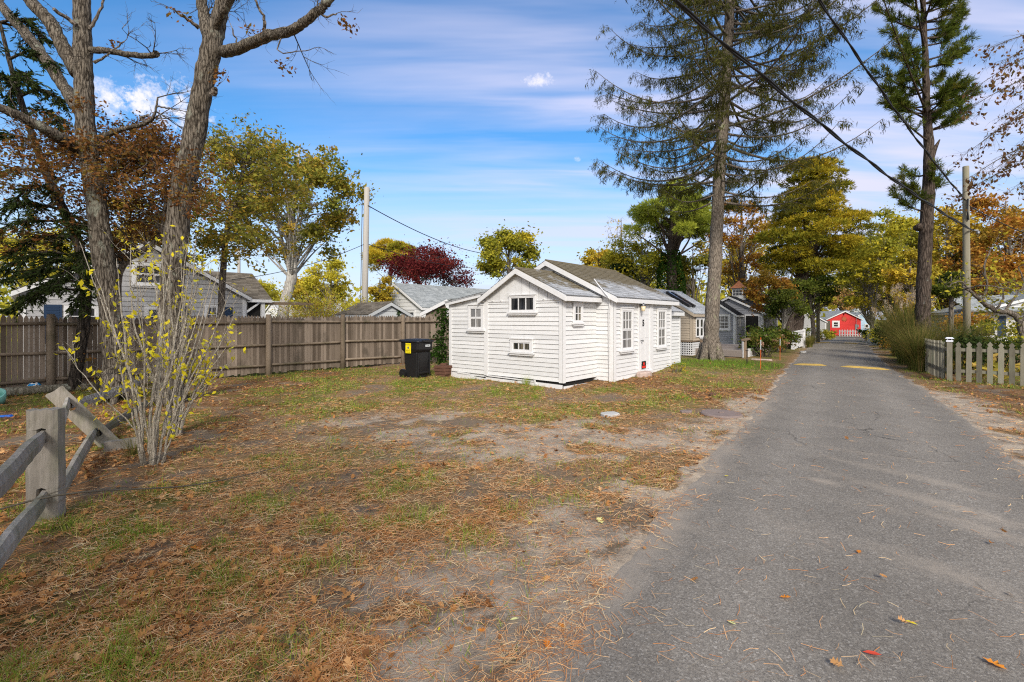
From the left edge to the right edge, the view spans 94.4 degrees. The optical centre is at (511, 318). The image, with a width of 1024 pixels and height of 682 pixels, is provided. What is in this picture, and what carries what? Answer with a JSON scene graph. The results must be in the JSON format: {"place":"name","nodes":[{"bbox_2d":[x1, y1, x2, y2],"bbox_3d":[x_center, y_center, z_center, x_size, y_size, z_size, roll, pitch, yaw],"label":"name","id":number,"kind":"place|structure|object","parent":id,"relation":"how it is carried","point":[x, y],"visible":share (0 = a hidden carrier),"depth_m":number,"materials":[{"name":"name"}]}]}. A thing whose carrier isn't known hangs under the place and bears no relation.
{"place":"outdoors","nodes":[
{"label":"outdoors","id":0,"kind":"place"},
{"bbox_2d":[0,320,1023,681],"bbox_3d":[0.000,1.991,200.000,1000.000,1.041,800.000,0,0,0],"label":"ground","id":1,"kind":"structure","parent":0,"point":[624,552],"depth_m":4.70,"materials":[{"name":"soil"}]},
{"bbox_2d":[0,226,90,288],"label":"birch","id":2,"kind":"object","parent":1,"relation":"on","point":[29,268],"visible":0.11,"depth_m":29.04,"materials":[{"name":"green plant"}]},
{"bbox_2d":[2,382,99,396],"bbox_3d":[-11.380,1.591,9.568,0.224,0.220,5.202,0,0,45],"label":"fallen log","id":3,"kind":"object","parent":1,"relation":"on","point":[21,390],"visible":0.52,"depth_m":10.44,"materials":[{"name":"wood"}]},
{"bbox_2d":[0,8,124,391],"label":"cedar tree","id":4,"kind":"object","parent":1,"relation":"on","point":[83,303],"visible":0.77,"depth_m":10.46,"materials":[{"name":"green plant"}]},
{"bbox_2d":[0,380,147,568],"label":"split rail fence","id":5,"kind":"object","parent":1,"relation":"on","point":[38,456],"visible":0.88,"depth_m":3.90,"materials":[{"name":"grey wood"}]},
{"bbox_2d":[81,353,101,390],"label":"sapling","id":6,"kind":"object","parent":1,"relation":"on","point":[96,385],"visible":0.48,"depth_m":10.89,"materials":[{"name":"plant"}]},
{"bbox_2d":[0,0,227,405],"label":"oak tree","id":7,"kind":"object","parent":1,"relation":"on","point":[79,96],"visible":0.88,"depth_m":9.95,"materials":[{"name":"brown plant"}]},
{"bbox_2d":[0,102,240,357],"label":"copper oak","id":8,"kind":"object","parent":1,"relation":"on","point":[148,153],"visible":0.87,"depth_m":10.09,"materials":[{"name":"brown plant"}]},
{"bbox_2d":[118,430,146,456],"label":"ornamental grass","id":9,"kind":"object","parent":1,"relation":"on","point":[134,451],"depth_m":5.90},
{"bbox_2d":[0,444,285,509],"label":"fallen branch","id":10,"kind":"object","parent":1,"relation":"on","point":[121,489],"visible":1,"depth_m":3.99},
{"bbox_2d":[81,199,207,270],"bbox_3d":[-21.832,-2.827,28.944,5.944,9.600,5.817,0,0,0],"label":"olive oak","id":11,"kind":"object","parent":1,"relation":"on","point":[141,238],"visible":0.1,"depth_m":27.91,"materials":[{"name":"brown plant"}]},
{"bbox_2d":[55,220,245,466],"bbox_3d":[-4.261,0.268,5.600,1.645,2.978,2.399,0,0,-45],"label":"bare shrub","id":12,"kind":"object","parent":1,"relation":"on","point":[152,431],"visible":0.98,"depth_m":5.46,"materials":[{"name":"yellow plant"}]},
{"bbox_2d":[11,244,313,369],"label":"shingled house","id":13,"kind":"structure","parent":1,"relation":"on","point":[254,299],"depth_m":16.15,"materials":[{"name":"grey"}]},
{"bbox_2d":[63,304,98,345],"bbox_3d":[-12.940,0.206,14.275,0.075,1.257,0.900,0,0,44],"label":"window","id":14,"kind":"structure","parent":13,"relation":"in","point":[95,311],"depth_m":14.46,"materials":[{"name":"white paint"}]},
{"bbox_2d":[131,260,160,287],"bbox_3d":[-11.821,-1.418,15.426,0.075,0.847,0.950,0,0,44],"label":"window","id":15,"kind":"structure","parent":13,"relation":"in","point":[156,272],"depth_m":15.37,"materials":[{"name":"white paint"}]},
{"bbox_2d":[122,218,252,436],"bbox_3d":[-4.696,0.095,7.006,1.587,3.320,1.715,0,0,-26],"label":"bare shrub","id":16,"kind":"object","parent":1,"relation":"on","point":[181,394],"visible":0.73,"depth_m":6.95,"materials":[{"name":"yellow plant"}]},
{"bbox_2d":[185,357,216,397],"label":"sapling","id":17,"kind":"object","parent":1,"relation":"on","point":[201,371],"visible":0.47,"depth_m":10.15,"materials":[{"name":"yellow plant"}]},
{"bbox_2d":[0,314,448,387],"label":"stockade fence","id":18,"kind":"object","parent":1,"relation":"on","point":[274,344],"visible":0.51,"depth_m":13.94,"materials":[{"name":"brown wood"}]},
{"bbox_2d":[188,109,315,317],"bbox_3d":[-7.960,-3.304,14.119,3.618,6.616,6.099,0,0,-44],"label":"green oak","id":19,"kind":"object","parent":1,"relation":"on","point":[239,205],"visible":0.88,"depth_m":13.63,"materials":[{"name":"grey plant"}]},
{"bbox_2d":[148,0,361,406],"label":"oak tree","id":20,"kind":"object","parent":1,"relation":"on","point":[213,49],"visible":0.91,"depth_m":9.23,"materials":[{"name":"brown plant"}]},
{"bbox_2d":[255,277,281,307],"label":"pale tree","id":21,"kind":"object","parent":1,"relation":"on","point":[268,288],"visible":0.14,"depth_m":45.06,"materials":[{"name":"yellow plant"}]},
{"bbox_2d":[216,125,379,317],"bbox_3d":[-10.467,-3.699,24.033,7.691,11.256,7.848,0,0,0],"label":"pale oak","id":22,"kind":"object","parent":1,"relation":"on","point":[335,217],"visible":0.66,"depth_m":23.58,"materials":[{"name":"green plant"}]},
{"bbox_2d":[279,275,328,313],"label":"yellow tree","id":23,"kind":"object","parent":1,"relation":"on","point":[298,289],"visible":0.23,"depth_m":41.57,"materials":[{"name":"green plant"}]},
{"bbox_2d":[265,301,343,317],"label":"white cottage","id":24,"kind":"structure","parent":1,"relation":"on","point":[268,308],"depth_m":40.83,"materials":[{"name":"paint"}]},
{"bbox_2d":[265,283,351,318],"bbox_3d":[-9.040,0.021,21.935,4.500,3.370,4.457,0,0,0],"label":"forsythia bush","id":25,"kind":"object","parent":1,"relation":"on","point":[323,313],"visible":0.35,"depth_m":21.61,"materials":[{"name":"beige plant"}]},
{"bbox_2d":[294,254,355,313],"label":"green gold tree","id":26,"kind":"object","parent":1,"relation":"on","point":[331,273],"visible":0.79,"depth_m":37.66,"materials":[{"name":"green plant"}]},
{"bbox_2d":[360,187,369,302],"bbox_3d":[-6.818,-2.032,22.001,0.433,8.070,0.300,0,0,0],"label":"utility pole","id":27,"kind":"object","parent":1,"relation":"on","point":[364,265],"visible":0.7,"depth_m":21.88,"materials":[{"name":"grey wood"}]},
{"bbox_2d":[334,297,412,317],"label":"garden shed","id":28,"kind":"structure","parent":1,"relation":"on","point":[380,309],"depth_m":20.09,"materials":[{"name":"grey paint"}]},
{"bbox_2d":[358,274,398,302],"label":"vine tree","id":29,"kind":"object","parent":1,"relation":"on","point":[379,293],"visible":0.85,"depth_m":26.64,"materials":[{"name":"yellow plant"}]},
{"bbox_2d":[360,237,414,285],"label":"deciduous tree","id":30,"kind":"object","parent":1,"relation":"on","point":[377,253],"visible":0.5,"depth_m":42.64,"materials":[{"name":"yellow plant"}]},
{"bbox_2d":[399,338,433,377],"bbox_3d":[-2.721,1.145,13.551,0.849,1.110,0.681,0,0,34],"label":"wheeled bin","id":31,"kind":"object","parent":1,"relation":"on","point":[417,356],"visible":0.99,"depth_m":13.35,"materials":[{"name":"black plastic"}]},
{"bbox_2d":[370,234,485,287],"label":"purple maple","id":32,"kind":"object","parent":1,"relation":"on","point":[412,269],"visible":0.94,"depth_m":33.82,"materials":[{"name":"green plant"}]},
{"bbox_2d":[420,298,455,317],"bbox_3d":[-2.549,0.435,20.802,2.065,2.525,2.254,0,0,30],"label":"lean to shelter","id":33,"kind":"object","parent":1,"relation":"on","point":[428,312],"visible":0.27,"depth_m":19.98,"materials":[{"name":"white paint"}]},
{"bbox_2d":[429,308,448,364],"bbox_3d":[-2.224,0.680,15.051,0.814,2.028,1.111,0,0,0],"label":"ivy vine","id":34,"kind":"object","parent":1,"relation":"on","point":[444,320],"visible":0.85,"depth_m":14.94,"materials":[{"name":"green plant"}]},
{"bbox_2d":[391,283,488,317],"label":"white gabled house","id":35,"kind":"structure","parent":1,"relation":"on","point":[415,300],"depth_m":28.22,"materials":[{"name":"paint"}]},
{"bbox_2d":[434,363,451,376],"bbox_3d":[-1.979,1.499,13.742,0.428,0.398,0.415,0,0,30],"label":"paver stack","id":36,"kind":"object","parent":1,"relation":"on","point":[442,369],"visible":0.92,"depth_m":13.60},
{"bbox_2d":[0,276,942,341],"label":"woodland","id":37,"kind":"object","parent":1,"relation":"on","point":[3,306],"visible":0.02,"depth_m":61.13,"materials":[{"name":"green plant"}]},
{"bbox_2d":[469,219,549,280],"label":"yellow maple","id":38,"kind":"object","parent":1,"relation":"on","point":[492,249],"visible":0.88,"depth_m":36.17,"materials":[{"name":"yellow leaf"},{"name":"grey bark"}]},
{"bbox_2d":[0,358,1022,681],"bbox_3d":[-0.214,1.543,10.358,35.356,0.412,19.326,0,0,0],"label":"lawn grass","id":39,"kind":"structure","parent":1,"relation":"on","point":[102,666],"depth_m":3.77,"materials":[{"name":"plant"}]},
{"bbox_2d":[0,361,1023,681],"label":"fallen leaf litter","id":40,"kind":"object","parent":1,"relation":"on","point":[316,671],"visible":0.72,"depth_m":3.12,"materials":[{"name":"plant"}]},
{"bbox_2d":[0,365,1023,681],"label":"fallen pine needles","id":41,"kind":"object","parent":1,"relation":"on","point":[338,649],"visible":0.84,"depth_m":3.27,"materials":[{"name":"plant"}]},
{"bbox_2d":[445,259,684,388],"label":"white cottage","id":42,"kind":"structure","parent":1,"relation":"on","point":[555,324],"depth_m":12.37,"materials":[{"name":"paint"}]},
{"bbox_2d":[466,304,484,332],"bbox_3d":[-1.008,0.007,13.072,0.700,0.777,0.075,0,0,41],"label":"window","id":43,"kind":"structure","parent":42,"relation":"in","point":[475,311],"depth_m":13.07,"materials":[{"name":"white paint"}]},
{"bbox_2d":[508,338,534,355],"bbox_3d":[0.226,0.727,12.015,0.830,0.437,0.075,0,0,41],"label":"window","id":44,"kind":"structure","parent":42,"relation":"in","point":[518,346],"depth_m":12.00,"materials":[{"name":"white paint"}]},
{"bbox_2d":[506,294,537,314],"bbox_3d":[0.245,-0.339,12.001,0.960,0.527,0.075,0,0,41],"label":"window","id":45,"kind":"structure","parent":42,"relation":"in","point":[520,304],"depth_m":12.00,"materials":[{"name":"white paint"}]},
{"bbox_2d":[571,302,585,325],"bbox_3d":[1.637,-0.099,11.662,0.075,0.587,0.520,0,0,41],"label":"window","id":46,"kind":"structure","parent":42,"relation":"in","point":[577,306],"depth_m":11.66,"materials":[{"name":"white paint"}]},
{"bbox_2d":[619,307,635,353],"bbox_3d":[3.056,0.317,12.527,0.075,1.217,0.780,0,0,41],"label":"window","id":47,"kind":"structure","parent":42,"relation":"in","point":[626,313],"depth_m":12.52,"materials":[{"name":"white paint"}]},
{"bbox_2d":[641,305,648,369],"bbox_3d":[3.764,0.525,13.329,0.121,1.810,0.620,0,0,41],"label":"door","id":48,"kind":"structure","parent":42,"relation":"in","point":[644,314],"depth_m":13.38,"materials":[{"name":"white paint"}]},
{"bbox_2d":[656,308,667,349],"bbox_3d":[4.505,0.322,14.222,0.075,1.247,0.740,0,0,41],"label":"window","id":49,"kind":"structure","parent":42,"relation":"in","point":[661,312],"depth_m":14.23,"materials":[{"name":"white paint"}]},
{"bbox_2d":[577,247,610,268],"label":"orange shrub tree","id":50,"kind":"object","parent":1,"relation":"on","point":[591,257],"visible":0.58,"depth_m":43.49,"materials":[{"name":"grey plant"}]},
{"bbox_2d":[598,216,644,253],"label":"bare tree","id":51,"kind":"object","parent":1,"relation":"on","point":[620,227],"visible":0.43,"depth_m":39.88,"materials":[{"name":"brown plant"}]},
{"bbox_2d":[608,260,638,279],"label":"dark spruce","id":52,"kind":"object","parent":1,"relation":"on","point":[616,267],"visible":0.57,"depth_m":32.51,"materials":[{"name":"green plant"}]},
{"bbox_2d":[587,228,687,287],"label":"olive tree","id":53,"kind":"object","parent":1,"relation":"on","point":[644,259],"visible":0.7,"depth_m":33.25,"materials":[{"name":"green plant"}]},
{"bbox_2d":[620,176,711,290],"bbox_3d":[10.904,-3.668,32.164,6.220,11.381,6.799,0,0,31],"label":"deciduous tree","id":54,"kind":"object","parent":1,"relation":"on","point":[675,233],"visible":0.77,"depth_m":31.35,"materials":[{"name":"green plant"}]},
{"bbox_2d":[656,250,685,293],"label":"ivy column","id":55,"kind":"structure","parent":54,"relation":"attached to","point":[663,264],"depth_m":31.26,"materials":[{"name":"green plant"}]},
{"bbox_2d":[654,288,704,355],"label":"tan cottage","id":56,"kind":"structure","parent":1,"relation":"on","point":[692,324],"depth_m":21.30,"materials":[{"name":"paint"}]},
{"bbox_2d":[666,239,708,301],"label":"amber oak","id":57,"kind":"object","parent":1,"relation":"on","point":[692,270],"visible":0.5,"depth_m":35.66,"materials":[{"name":"brown plant"}]},
{"bbox_2d":[700,409,742,419],"bbox_3d":[3.634,1.674,8.235,0.680,0.110,0.680,0,0,-17],"label":"tank cover","id":58,"kind":"object","parent":1,"relation":"on","point":[721,414],"visible":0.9,"depth_m":8.15,"materials":[{"name":"concrete"}]},
{"bbox_2d":[694,344,770,356],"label":"wooden deck","id":59,"kind":"structure","parent":1,"relation":"on","point":[732,350],"depth_m":20.48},
{"bbox_2d":[691,194,779,293],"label":"sparse oak","id":60,"kind":"object","parent":1,"relation":"on","point":[733,239],"visible":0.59,"depth_m":37.65,"materials":[{"name":"brown plant"}]},
{"bbox_2d":[701,236,777,303],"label":"back tree","id":61,"kind":"object","parent":1,"relation":"on","point":[724,282],"visible":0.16,"depth_m":49.01,"materials":[{"name":"orange plant"}]},
{"bbox_2d":[585,0,910,360],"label":"spruce tree","id":62,"kind":"object","parent":1,"relation":"on","point":[724,63],"visible":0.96,"depth_m":17.46,"materials":[{"name":"green plant"}]},
{"bbox_2d":[719,281,777,343],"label":"slate grey cottage","id":63,"kind":"structure","parent":1,"relation":"on","point":[735,316],"depth_m":30.62,"materials":[{"name":"paint"}]},
{"bbox_2d":[719,314,730,330],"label":"window","id":64,"kind":"structure","parent":63,"relation":"in","point":[724,319],"depth_m":30.39,"materials":[{"name":"white paint"}]},
{"bbox_2d":[745,314,759,337],"bbox_3d":[15.510,0.745,30.644,0.890,1.990,0.043,0,0,41],"label":"screen door","id":65,"kind":"structure","parent":63,"relation":"in","point":[750,320],"depth_m":30.68,"materials":[{"name":"white paint"}]},
{"bbox_2d":[732,325,788,357],"bbox_3d":[11.065,0.993,21.128,2.365,1.588,2.557,0,0,0],"label":"hydrangea","id":66,"kind":"object","parent":1,"relation":"on","point":[755,336],"visible":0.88,"depth_m":20.80,"materials":[{"name":"green plant"}]},
{"bbox_2d":[741,267,798,330],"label":"copper maple","id":67,"kind":"object","parent":1,"relation":"on","point":[755,290],"visible":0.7,"depth_m":26.64,"materials":[{"name":"brown plant"}]},
{"bbox_2d":[755,283,810,349],"bbox_3d":[14.632,0.007,25.731,2.674,3.871,3.008,0,0,-20],"label":"dogwood","id":68,"kind":"object","parent":1,"relation":"on","point":[785,303],"visible":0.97,"depth_m":25.30,"materials":[{"name":"green plant"}]},
{"bbox_2d":[767,325,802,352],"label":"hydrangea","id":69,"kind":"object","parent":1,"relation":"on","point":[791,337],"visible":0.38,"depth_m":23.29,"materials":[{"name":"green plant"}]},
{"bbox_2d":[762,271,826,346],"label":"tall thicket tree","id":70,"kind":"object","parent":1,"relation":"on","point":[807,286],"visible":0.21,"depth_m":28.63,"materials":[{"name":"green plant"}]},
{"bbox_2d":[791,329,805,349],"bbox_3d":[16.588,1.243,27.441,0.160,1.160,3.540,0,0,41],"label":"panel fence","id":71,"kind":"object","parent":1,"relation":"on","point":[802,343],"visible":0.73,"depth_m":27.97,"materials":[{"name":"white paint"}]},
{"bbox_2d":[803,310,827,337],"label":"house","id":72,"kind":"structure","parent":1,"relation":"on","point":[807,321],"depth_m":56.73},
{"bbox_2d":[816,293,819,342],"bbox_3d":[24.514,-0.918,37.999,0.273,6.365,0.271,0,0,0],"label":"utility pole","id":73,"kind":"object","parent":1,"relation":"on","point":[818,327],"visible":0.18,"depth_m":37.88,"materials":[{"name":"brown wood"}]},
{"bbox_2d":[750,155,893,330],"bbox_3d":[19.037,-3.999,29.821,7.962,12.078,7.493,0,0,0],"label":"gold pine","id":74,"kind":"object","parent":1,"relation":"on","point":[810,240],"visible":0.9,"depth_m":28.72,"materials":[{"name":"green plant"}]},
{"bbox_2d":[793,269,850,342],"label":"lane maple","id":75,"kind":"object","parent":1,"relation":"on","point":[827,291],"visible":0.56,"depth_m":36.41,"materials":[{"name":"green plant"}]},
{"bbox_2d":[820,328,838,339],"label":"leafy bush","id":76,"kind":"object","parent":1,"relation":"on","point":[828,334],"visible":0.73,"depth_m":49.72,"materials":[{"name":"yellow plant"}]},
{"bbox_2d":[815,311,862,334],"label":"red house","id":77,"kind":"structure","parent":1,"relation":"on","point":[842,320],"depth_m":66.32,"materials":[{"name":"paint"}]},
{"bbox_2d":[828,286,855,311],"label":"fan tree","id":78,"kind":"object","parent":1,"relation":"on","point":[841,308],"visible":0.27,"depth_m":80.52,"materials":[{"name":"orange plant"}]},
{"bbox_2d":[825,272,876,328],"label":"verge tree","id":79,"kind":"object","parent":1,"relation":"on","point":[844,302],"visible":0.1,"depth_m":43.87,"materials":[{"name":"green plant"}]},
{"bbox_2d":[828,230,915,343],"bbox_3d":[25.098,-2.112,33.089,5.101,8.325,6.202,0,0,36],"label":"yellow birch","id":80,"kind":"object","parent":1,"relation":"on","point":[868,282],"visible":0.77,"depth_m":32.43,"materials":[{"name":"yellow leaf"},{"name":"pale bark"}]},
{"bbox_2d":[860,320,889,349],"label":"leafy bush","id":81,"kind":"object","parent":1,"relation":"on","point":[879,336],"visible":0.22,"depth_m":26.08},
{"bbox_2d":[832,204,938,318],"bbox_3d":[29.672,-3.589,38.391,9.310,11.585,8.471,0,0,-36],"label":"golden maple","id":82,"kind":"object","parent":1,"relation":"on","point":[903,225],"visible":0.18,"depth_m":36.99,"materials":[{"name":"golden yellow leaf"},{"name":"grey bark"}]},
{"bbox_2d":[877,247,947,314],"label":"verge tree","id":83,"kind":"object","parent":1,"relation":"on","point":[907,272],"visible":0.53,"depth_m":29.72,"materials":[{"name":"yellow plant"}]},
{"bbox_2d":[864,292,967,363],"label":"ornamental grass","id":84,"kind":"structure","parent":1,"relation":"on","point":[909,317],"depth_m":17.50,"materials":[{"name":"green plant"}]},
{"bbox_2d":[868,0,984,335],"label":"pitch pine","id":85,"kind":"object","parent":1,"relation":"on","point":[950,87],"visible":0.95,"depth_m":16.84,"materials":[{"name":"green plant"}]},
{"bbox_2d":[923,338,946,379],"bbox_3d":[12.495,1.151,14.033,0.068,1.087,3.228,0,0,33],"label":"picket fence","id":86,"kind":"object","parent":1,"relation":"on","point":[934,365],"visible":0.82,"depth_m":13.75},
{"bbox_2d":[931,271,962,333],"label":"tree","id":87,"kind":"object","parent":1,"relation":"on","point":[936,290],"visible":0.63,"depth_m":20.94,"materials":[{"name":"green plant"}]},
{"bbox_2d":[945,337,953,380],"bbox_3d":[11.600,1.141,12.580,0.180,1.284,0.180,0,0,40],"label":"fence corner post","id":88,"kind":"object","parent":1,"relation":"on","point":[949,340],"visible":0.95,"depth_m":12.54,"materials":[{"name":"grey wood"}]},
{"bbox_2d":[911,322,995,374],"bbox_3d":[13.524,0.961,14.167,1.701,1.689,1.852,0,0,0],"label":"leafy bush","id":89,"kind":"object","parent":1,"relation":"on","point":[965,341],"visible":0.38,"depth_m":14.01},
{"bbox_2d":[906,200,1015,311],"bbox_3d":[31.356,-3.274,33.854,6.386,10.680,6.053,0,0,0],"label":"golden oak","id":90,"kind":"object","parent":1,"relation":"on","point":[947,222],"visible":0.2,"depth_m":33.69,"materials":[{"name":"yellow plant"}]},
{"bbox_2d":[933,309,998,333],"bbox_3d":[21.928,0.661,23.073,2.910,2.298,2.536,0,0,-43],"label":"leafy bush","id":91,"kind":"object","parent":1,"relation":"on","point":[984,317],"visible":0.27,"depth_m":22.80,"materials":[{"name":"green plant"}]},
{"bbox_2d":[913,240,1023,305],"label":"orange maple","id":92,"kind":"object","parent":1,"relation":"on","point":[980,262],"visible":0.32,"depth_m":30.01,"materials":[{"name":"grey plant"}]},
{"bbox_2d":[962,166,979,334],"bbox_3d":[17.343,-1.881,17.951,0.458,7.763,0.313,0,0,8],"label":"utility pole","id":93,"kind":"object","parent":1,"relation":"on","point":[966,242],"visible":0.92,"depth_m":17.92,"materials":[{"name":"grey wood"}]},
{"bbox_2d":[673,0,972,229],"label":"overhead cable","id":94,"kind":"object","parent":93,"relation":"attached to","point":[703,26],"visible":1,"depth_m":10.06,"materials":[{"name":"rubber"}]},
{"bbox_2d":[817,0,965,200],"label":"overhead cable","id":95,"kind":"object","parent":93,"relation":"attached to","point":[837,27],"visible":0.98,"depth_m":12.01,"materials":[{"name":"rubber"}]},
{"bbox_2d":[927,222,1023,347],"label":"lichened tree","id":96,"kind":"object","parent":1,"relation":"on","point":[1018,319],"visible":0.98,"depth_m":14.47,"materials":[{"name":"grey plant"}]},
{"bbox_2d":[931,30,1023,211],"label":"bronze beech","id":97,"kind":"object","parent":1,"relation":"on","point":[1009,162],"visible":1,"depth_m":8.61,"materials":[{"name":"brown plant"}]},
{"bbox_2d":[934,183,1023,294],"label":"rust oak","id":98,"kind":"object","parent":1,"relation":"on","point":[1013,216],"visible":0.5,"depth_m":31.52,"materials":[{"name":"orange plant"}]},
{"bbox_2d":[954,329,1022,369],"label":"leafy bush","id":99,"kind":"object","parent":1,"relation":"on","point":[1006,354],"visible":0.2,"depth_m":14.19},
{"bbox_2d":[955,342,1023,385],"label":"picket fence","id":100,"kind":"object","parent":1,"relation":"on","point":[990,372],"visible":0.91,"depth_m":12.06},
{"bbox_2d":[974,313,1019,360],"bbox_3d":[19.079,0.810,17.882,2.231,2.006,2.262,0,0,0],"label":"leafy bush","id":101,"kind":"object","parent":1,"relation":"on","point":[1013,330],"visible":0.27,"depth_m":18.06,"materials":[{"name":"green plant"}]},
{"bbox_2d":[983,330,1023,372],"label":"leafy bush","id":102,"kind":"object","parent":1,"relation":"on","point":[1000,337],"visible":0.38,"depth_m":14.22,"materials":[{"name":"green plant"}]},
{"bbox_2d":[0,0,1023,319],"label":"sky","id":103,"kind":"structure","parent":0,"point":[467,117],"materials":[{"name":"blue"}]},
{"bbox_2d":[522,337,1023,681],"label":"road","id":104,"kind":"structure","parent":0,"point":[958,570],"depth_m":3.31,"materials":[{"name":"asphalt"}]},
{"bbox_2d":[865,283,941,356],"bbox_3d":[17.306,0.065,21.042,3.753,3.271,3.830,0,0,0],"label":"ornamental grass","id":105,"kind":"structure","parent":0,"point":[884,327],"depth_m":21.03,"materials":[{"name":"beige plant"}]},
{"bbox_2d":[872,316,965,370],"bbox_3d":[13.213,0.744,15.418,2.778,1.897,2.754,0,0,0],"label":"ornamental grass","id":106,"kind":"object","parent":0,"point":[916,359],"depth_m":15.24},
{"bbox_2d":[901,309,1009,367],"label":"ornamental grass","id":107,"kind":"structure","parent":0,"point":[951,334],"depth_m":15.38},
{"bbox_2d":[931,291,1023,348],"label":"blue shuttered house","id":108,"kind":"structure","parent":0,"point":[1015,304],"depth_m":24.54,"materials":[{"name":"white paint"}]},
{"bbox_2d":[962,318,1012,367],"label":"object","id":109,"kind":"object","parent":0,"point":[982,333],"depth_m":16.01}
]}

